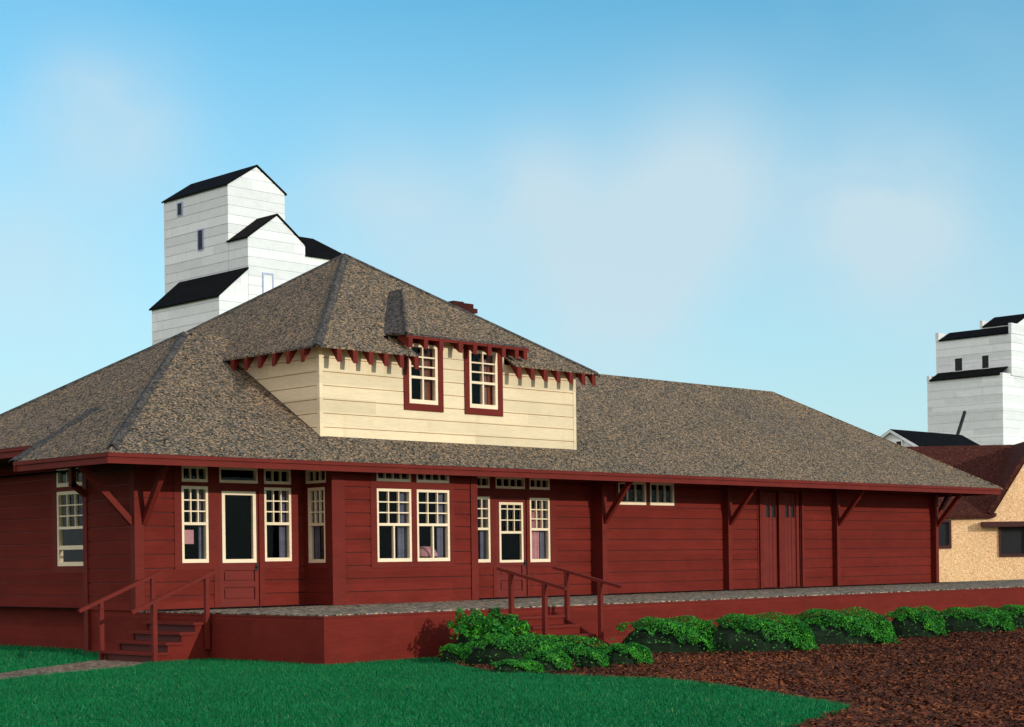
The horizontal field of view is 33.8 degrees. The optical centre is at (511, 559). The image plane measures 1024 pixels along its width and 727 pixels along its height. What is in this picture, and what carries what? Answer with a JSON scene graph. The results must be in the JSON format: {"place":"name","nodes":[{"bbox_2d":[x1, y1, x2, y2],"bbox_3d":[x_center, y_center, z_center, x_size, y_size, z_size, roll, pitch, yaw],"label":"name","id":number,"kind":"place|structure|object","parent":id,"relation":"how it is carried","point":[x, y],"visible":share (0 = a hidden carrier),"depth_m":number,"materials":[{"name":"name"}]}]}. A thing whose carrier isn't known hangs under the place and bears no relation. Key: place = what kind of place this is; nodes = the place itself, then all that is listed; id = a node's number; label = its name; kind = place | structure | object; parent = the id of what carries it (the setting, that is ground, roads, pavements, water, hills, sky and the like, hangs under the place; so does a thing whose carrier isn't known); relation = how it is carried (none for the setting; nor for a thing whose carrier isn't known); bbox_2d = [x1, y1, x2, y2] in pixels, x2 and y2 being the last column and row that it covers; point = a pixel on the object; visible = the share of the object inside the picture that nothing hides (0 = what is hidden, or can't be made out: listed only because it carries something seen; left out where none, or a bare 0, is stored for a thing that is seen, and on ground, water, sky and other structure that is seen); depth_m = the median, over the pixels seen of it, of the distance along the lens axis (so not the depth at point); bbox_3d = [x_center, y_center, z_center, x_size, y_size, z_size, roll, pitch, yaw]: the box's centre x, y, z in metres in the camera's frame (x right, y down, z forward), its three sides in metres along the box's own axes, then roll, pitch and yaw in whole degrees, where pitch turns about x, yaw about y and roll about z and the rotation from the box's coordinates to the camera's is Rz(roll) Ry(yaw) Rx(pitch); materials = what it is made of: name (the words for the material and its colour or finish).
{"place":"outdoors","nodes":[
{"label":"outdoors","id":0,"kind":"place"},
{"bbox_2d":[0,644,102,672],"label":"lawn","id":1,"kind":"structure","parent":0,"point":[41,660],"depth_m":29.37,"materials":[{"name":"green plant"}]},
{"bbox_2d":[0,660,145,678],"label":"gravel path","id":2,"kind":"structure","parent":0,"point":[87,665],"depth_m":26.84,"materials":[{"name":"grey gravel"}]},
{"bbox_2d":[78,570,216,661],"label":"wooden stairs","id":3,"kind":"structure","parent":2,"relation":"on","point":[157,640],"depth_m":28.57,"materials":[{"name":"red paint"}]},
{"bbox_2d":[0,656,851,726],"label":"lawn","id":4,"kind":"structure","parent":0,"point":[423,707],"depth_m":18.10,"materials":[{"name":"green plant"}]},
{"bbox_2d":[0,0,1023,435],"label":"sky","id":5,"kind":"structure","parent":0,"point":[791,199],"materials":[{"name":"blue"}]},
{"bbox_2d":[435,626,1023,726],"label":"mulch bed","id":6,"kind":"object","parent":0,"point":[922,709],"depth_m":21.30,"materials":[{"name":"brown wood"}]},
{"bbox_2d":[437,643,472,662],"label":"shrub","id":7,"kind":"object","parent":6,"relation":"on","point":[451,651],"visible":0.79,"depth_m":26.82,"materials":[{"name":"green plant"}]},
{"bbox_2d":[447,607,535,650],"bbox_3d":[-0.317,1.194,27.575,1.525,0.892,1.163,-1,0,-2],"label":"shrub","id":8,"kind":"object","parent":6,"relation":"on","point":[481,627],"visible":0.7,"depth_m":27.30,"materials":[{"name":"green plant"}]},
{"bbox_2d":[488,658,544,674],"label":"shrub","id":9,"kind":"object","parent":6,"relation":"on","point":[524,665],"visible":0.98,"depth_m":24.00,"materials":[{"name":"green plant"}]},
{"bbox_2d":[455,633,607,666],"bbox_3d":[0.331,1.381,26.188,2.434,0.501,1.109,-1,0,-14],"label":"shrub","id":10,"kind":"object","parent":6,"relation":"on","point":[490,649],"visible":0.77,"depth_m":25.93,"materials":[{"name":"green plant"}]},
{"bbox_2d":[524,648,573,671],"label":"shrub","id":11,"kind":"object","parent":6,"relation":"on","point":[550,659],"visible":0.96,"depth_m":24.30,"materials":[{"name":"green plant"}]},
{"bbox_2d":[496,566,622,647],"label":"wooden stairs","id":12,"kind":"structure","parent":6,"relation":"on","point":[554,623],"depth_m":29.29,"materials":[{"name":"red paint"}]},
{"bbox_2d":[573,647,608,668],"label":"shrub","id":13,"kind":"object","parent":6,"relation":"on","point":[592,657],"visible":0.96,"depth_m":24.89,"materials":[{"name":"green plant"}]},
{"bbox_2d":[600,642,654,665],"bbox_3d":[1.725,1.433,25.745,0.896,0.360,0.652,-1,0,18],"label":"shrub","id":14,"kind":"object","parent":6,"relation":"on","point":[621,654],"visible":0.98,"depth_m":25.56,"materials":[{"name":"green plant"}]},
{"bbox_2d":[609,615,717,653],"bbox_3d":[2.689,1.275,28.883,2.060,0.650,1.271,-1,0,-1],"label":"shrub","id":15,"kind":"object","parent":6,"relation":"on","point":[657,634],"visible":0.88,"depth_m":28.47,"materials":[{"name":"green plant"}]},
{"bbox_2d":[698,612,818,653],"bbox_3d":[4.142,1.232,28.781,2.222,0.699,1.162,-1,0,-5],"label":"shrub","id":16,"kind":"object","parent":6,"relation":"on","point":[744,633],"visible":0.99,"depth_m":28.44,"materials":[{"name":"green plant"}]},
{"bbox_2d":[783,607,898,645],"bbox_3d":[5.922,1.209,30.731,2.273,0.697,1.202,-1,0,-6],"label":"shrub","id":17,"kind":"object","parent":6,"relation":"on","point":[827,626],"visible":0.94,"depth_m":30.37,"materials":[{"name":"green plant"}]},
{"bbox_2d":[884,605,946,637],"bbox_3d":[7.892,1.212,33.014,1.333,0.639,0.854,-1,0,-3],"label":"shrub","id":18,"kind":"object","parent":6,"relation":"on","point":[913,621],"visible":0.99,"depth_m":32.75,"materials":[{"name":"green plant"}]},
{"bbox_2d":[932,605,1017,633],"bbox_3d":[9.468,1.228,34.787,1.934,0.564,0.944,-1,0,5],"label":"shrub","id":19,"kind":"object","parent":6,"relation":"on","point":[962,619],"visible":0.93,"depth_m":34.50,"materials":[{"name":"green plant"}]},
{"bbox_2d":[987,604,1023,628],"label":"shrub","id":20,"kind":"object","parent":6,"relation":"on","point":[1016,612],"visible":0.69,"depth_m":36.21,"materials":[{"name":"green plant"}]},
{"bbox_2d":[880,411,978,446],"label":"gabled shed","id":21,"kind":"structure","parent":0,"point":[905,438],"depth_m":85.96,"materials":[{"name":"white paint"}]},
{"bbox_2d":[895,440,902,445],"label":"window frame","id":22,"kind":"structure","parent":21,"relation":"in","point":[900,442],"depth_m":84.66,"materials":[{"name":"white paint"}]},
{"bbox_2d":[906,442,1023,581],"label":"stucco house","id":23,"kind":"structure","parent":0,"point":[981,537],"depth_m":62.06,"materials":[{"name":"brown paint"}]},
{"bbox_2d":[939,520,951,547],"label":"window","id":24,"kind":"structure","parent":23,"relation":"in","point":[945,538],"depth_m":62.15,"materials":[{"name":"black glass"}]},
{"bbox_2d":[999,527,1023,556],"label":"window","id":25,"kind":"structure","parent":23,"relation":"in","point":[1011,539],"depth_m":61.97,"materials":[{"name":"black glass"}]},
{"label":"ground","id":26,"kind":"structure","parent":0,"visible":0},
{"bbox_2d":[149,165,341,344],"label":"grain elevator","id":27,"kind":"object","parent":26,"relation":"on","point":[233,239],"visible":0.12,"depth_m":112.52,"materials":[{"name":"white paint"}]},
{"bbox_2d":[177,201,182,216],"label":"window frame","id":28,"kind":"structure","parent":27,"relation":"in","point":[180,204],"depth_m":115.38,"materials":[{"name":"white wood"}]},
{"bbox_2d":[197,228,203,250],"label":"window frame","id":29,"kind":"structure","parent":27,"relation":"in","point":[200,232],"depth_m":113.73,"materials":[{"name":"white wood"}]},
{"bbox_2d":[262,272,273,293],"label":"loading door","id":30,"kind":"structure","parent":27,"relation":"in","point":[267,278],"depth_m":111.02,"materials":[{"name":"white paint"}]},
{"bbox_2d":[0,253,1002,652],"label":"train station","id":31,"kind":"object","parent":26,"relation":"on","point":[304,389],"visible":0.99,"depth_m":34.73,"materials":[{"name":"red paint"}]},
{"bbox_2d":[56,468,81,486],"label":"transom window","id":32,"kind":"structure","parent":31,"relation":"in","point":[59,483],"depth_m":32.97,"materials":[{"name":"beige paint"}]},
{"bbox_2d":[57,491,82,565],"bbox_3d":[-8.555,-0.608,32.797,0.092,1.460,1.030,-1,0,-45],"label":"window","id":33,"kind":"structure","parent":31,"relation":"in","point":[60,528],"depth_m":32.92,"materials":[{"name":"beige paint"}]},
{"bbox_2d":[184,530,193,543],"bbox_3d":[-5.982,-0.422,31.103,0.240,0.260,0.007,-1,0,-45],"label":"notice","id":34,"kind":"object","parent":31,"relation":"attached to","point":[188,536],"visible":1,"depth_m":31.11,"materials":[{"name":"pink paper"}]},
{"bbox_2d":[181,486,208,562],"bbox_3d":[-5.891,-0.653,31.172,0.590,1.420,0.092,-1,0,-45],"label":"window","id":35,"kind":"structure","parent":31,"relation":"in","point":[205,488],"depth_m":31.21,"materials":[{"name":"beige paint"}]},
{"bbox_2d":[182,466,207,481],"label":"transom window","id":36,"kind":"structure","parent":31,"relation":"in","point":[205,469],"depth_m":31.18,"materials":[{"name":"beige paint"}]},
{"bbox_2d":[198,490,202,558],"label":"curtain","id":37,"kind":"object","parent":31,"relation":"hanging from","point":[200,530],"visible":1,"depth_m":31.38,"materials":[{"name":"fabric"}]},
{"bbox_2d":[219,467,257,483],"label":"transom window","id":38,"kind":"structure","parent":31,"relation":"in","point":[255,470],"depth_m":31.88,"materials":[{"name":"beige paint"}]},
{"bbox_2d":[219,488,258,606],"bbox_3d":[-5.171,-0.233,31.857,0.910,2.220,0.110,-1,0,-45],"label":"door","id":39,"kind":"structure","parent":31,"relation":"in","point":[239,578],"depth_m":31.88,"materials":[{"name":"beige paint"}]},
{"bbox_2d":[264,469,290,484],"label":"transom window","id":40,"kind":"structure","parent":31,"relation":"in","point":[288,472],"depth_m":32.53,"materials":[{"name":"beige paint"}]},
{"bbox_2d":[264,487,291,560],"bbox_3d":[-4.545,-0.681,32.513,0.650,1.420,0.092,-1,0,-45],"label":"window","id":41,"kind":"structure","parent":31,"relation":"in","point":[288,523],"depth_m":32.56,"materials":[{"name":"beige paint"}]},
{"bbox_2d":[279,491,285,557],"bbox_3d":[-4.461,-0.687,32.725,0.170,1.350,0.044,-1,0,-45],"label":"curtain","id":42,"kind":"object","parent":31,"relation":"hanging from","point":[282,541],"visible":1,"depth_m":32.74,"materials":[{"name":"grey fabric"}]},
{"bbox_2d":[306,470,325,483],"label":"transom window","id":43,"kind":"structure","parent":31,"relation":"in","point":[308,472],"depth_m":32.73,"materials":[{"name":"beige paint"}]},
{"bbox_2d":[314,492,319,558],"bbox_3d":[-3.796,-0.661,32.851,0.044,1.320,0.150,-1,0,-45],"label":"curtain","id":44,"kind":"object","parent":31,"relation":"hanging from","point":[317,540],"visible":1,"depth_m":32.87,"materials":[{"name":"grey fabric"}]},
{"bbox_2d":[308,487,325,562],"bbox_3d":[-3.751,-0.672,32.677,0.092,1.460,0.540,-1,0,-45],"label":"window","id":45,"kind":"structure","parent":31,"relation":"in","point":[311,513],"depth_m":32.74,"materials":[{"name":"beige paint"}]},
{"bbox_2d":[377,473,410,481],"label":"transom window","id":46,"kind":"structure","parent":31,"relation":"in","point":[408,476],"depth_m":33.46,"materials":[{"name":"beige paint"}]},
{"bbox_2d":[377,488,411,561],"bbox_3d":[-2.365,-0.685,33.456,0.910,1.450,0.092,-1,0,-45],"label":"window","id":47,"kind":"structure","parent":31,"relation":"in","point":[408,491],"depth_m":33.49,"materials":[{"name":"beige paint"}]},
{"bbox_2d":[397,492,406,557],"bbox_3d":[-2.209,-0.692,33.740,0.233,1.340,0.044,-1,0,-45],"label":"curtain","id":48,"kind":"object","parent":31,"relation":"hanging from","point":[402,541],"visible":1,"depth_m":33.73,"materials":[{"name":"fabric"}]},
{"bbox_2d":[418,353,427,399],"bbox_3d":[-1.841,-3.747,34.666,0.246,1.000,0.048,-1,0,-45],"label":"curtain","id":49,"kind":"object","parent":31,"relation":"hanging from","point":[425,381],"visible":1,"depth_m":34.73,"materials":[{"name":"fabric"}]},
{"bbox_2d":[409,343,437,404],"bbox_3d":[-1.849,-3.802,34.532,0.800,1.230,0.095,-1,0,-45],"label":"window","id":50,"kind":"structure","parent":31,"relation":"in","point":[434,378],"depth_m":34.56,"materials":[{"name":"beige paint"}]},
{"bbox_2d":[427,349,430,399],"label":"curtain","id":51,"kind":"object","parent":31,"relation":"hanging from","point":[429,375],"visible":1,"depth_m":34.78,"materials":[{"name":"grey fabric"}]},
{"bbox_2d":[417,474,448,482],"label":"transom window","id":52,"kind":"structure","parent":31,"relation":"in","point":[446,477],"depth_m":34.20,"materials":[{"name":"beige paint"}]},
{"bbox_2d":[417,489,449,560],"bbox_3d":[-1.625,-0.695,34.193,0.900,1.450,0.092,-1,0,-45],"label":"window","id":53,"kind":"structure","parent":31,"relation":"in","point":[446,492],"depth_m":34.25,"materials":[{"name":"beige paint"}]},
{"bbox_2d":[437,493,443,557],"bbox_3d":[-1.470,-0.702,34.476,0.200,1.340,0.045,-1,0,-45],"label":"curtain","id":54,"kind":"object","parent":31,"relation":"hanging from","point":[440,547],"visible":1,"depth_m":34.48,"materials":[{"name":"grey fabric"}]},
{"bbox_2d":[480,499,485,558],"bbox_3d":[-0.637,-0.658,36.532,0.160,1.310,0.045,-1,0,-45],"label":"curtain","id":55,"kind":"object","parent":31,"relation":"hanging from","point":[482,544],"visible":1,"depth_m":36.55,"materials":[{"name":"grey fabric"}]},
{"bbox_2d":[480,360,486,404],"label":"curtain","id":56,"kind":"object","parent":31,"relation":"hanging from","point":[485,389],"visible":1,"depth_m":35.93,"materials":[{"name":"beige fabric"}]},
{"bbox_2d":[477,476,489,487],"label":"transom window","id":57,"kind":"structure","parent":31,"relation":"in","point":[487,479],"depth_m":36.40,"materials":[{"name":"beige paint"}]},
{"bbox_2d":[469,350,497,409],"bbox_3d":[-0.637,-3.819,35.738,0.840,1.230,0.095,-1,0,-45],"label":"window","id":58,"kind":"structure","parent":31,"relation":"in","point":[494,384],"depth_m":35.74,"materials":[{"name":"beige paint"}]},
{"bbox_2d":[478,497,490,561],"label":"window","id":59,"kind":"structure","parent":31,"relation":"in","point":[487,499],"depth_m":36.48,"materials":[{"name":"beige paint"}]},
{"bbox_2d":[487,355,490,404],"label":"curtain","id":60,"kind":"object","parent":31,"relation":"hanging from","point":[489,380],"visible":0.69,"depth_m":36.04,"materials":[{"name":"fabric"}]},
{"bbox_2d":[496,477,524,488],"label":"transom window","id":61,"kind":"structure","parent":31,"relation":"in","point":[502,486],"depth_m":36.98,"materials":[{"name":"beige paint"}]},
{"bbox_2d":[496,497,526,596],"bbox_3d":[-0.027,-0.281,36.980,0.950,2.180,0.110,-1,0,-45],"label":"door","id":62,"kind":"structure","parent":31,"relation":"in","point":[519,566],"depth_m":37.04,"materials":[{"name":"beige paint"}]},
{"bbox_2d":[531,510,538,558],"bbox_3d":[0.469,-0.573,37.633,0.400,1.110,0.045,-1,0,-45],"label":"curtain","id":63,"kind":"object","parent":31,"relation":"hanging from","point":[535,544],"visible":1,"depth_m":37.66,"materials":[{"name":"pink fabric"}]},
{"bbox_2d":[529,478,549,489],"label":"transom window","id":64,"kind":"structure","parent":31,"relation":"in","point":[547,481],"depth_m":37.64,"materials":[{"name":"beige paint"}]},
{"bbox_2d":[530,498,549,561],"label":"window","id":65,"kind":"structure","parent":31,"relation":"in","point":[547,500],"depth_m":37.68,"materials":[{"name":"beige paint"}]},
{"bbox_2d":[539,501,544,558],"bbox_3d":[0.669,-0.676,37.834,0.150,1.310,0.044,-1,0,-45],"label":"curtain","id":66,"kind":"object","parent":31,"relation":"hanging from","point":[542,544],"visible":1,"depth_m":37.86,"materials":[{"name":"grey fabric"}]},
{"bbox_2d":[618,482,645,504],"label":"window","id":67,"kind":"structure","parent":31,"relation":"in","point":[643,484],"depth_m":39.94,"materials":[{"name":"beige paint"}]},
{"bbox_2d":[650,482,673,505],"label":"window","id":68,"kind":"structure","parent":31,"relation":"in","point":[671,503],"depth_m":40.69,"materials":[{"name":"beige paint"}]},
{"bbox_2d":[763,492,778,586],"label":"freight door","id":69,"kind":"structure","parent":31,"relation":"in","point":[770,510],"depth_m":43.70,"materials":[{"name":"red wood"}]},
{"bbox_2d":[785,492,799,586],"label":"freight door","id":70,"kind":"structure","parent":31,"relation":"in","point":[791,499],"depth_m":44.36,"materials":[{"name":"red wood"}]},
{"bbox_2d":[119,579,1023,665],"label":"station platform","id":71,"kind":"structure","parent":26,"relation":"on","point":[327,634],"depth_m":30.30,"materials":[{"name":"red paint"}]},
{"bbox_2d":[927,314,1023,444],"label":"grain elevator","id":72,"kind":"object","parent":26,"relation":"on","point":[978,377],"visible":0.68,"depth_m":162.52,"materials":[{"name":"white paint"}]},
{"bbox_2d":[953,356,963,371],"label":"window frame","id":73,"kind":"structure","parent":72,"relation":"in","point":[958,362],"depth_m":164.95,"materials":[{"name":"white paint"}]},
{"bbox_2d":[980,353,989,368],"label":"window frame","id":74,"kind":"structure","parent":72,"relation":"in","point":[985,358],"depth_m":162.91,"materials":[{"name":"white paint"}]},
{"bbox_3d":[-1.864,0.497,34.470,0.850,0.688,0.560,-1,0,-45],"label":"side table","id":75,"kind":"object","parent":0,"visible":0},
{"bbox_2d":[419,546,437,557],"bbox_3d":[-1.790,-0.063,34.523,0.600,0.430,0.600,-1,0,-45],"label":"table lamp","id":76,"kind":"object","parent":75,"relation":"on","point":[424,551],"visible":0.63,"depth_m":34.30,"materials":[{"name":"pink fabric"}]}
]}

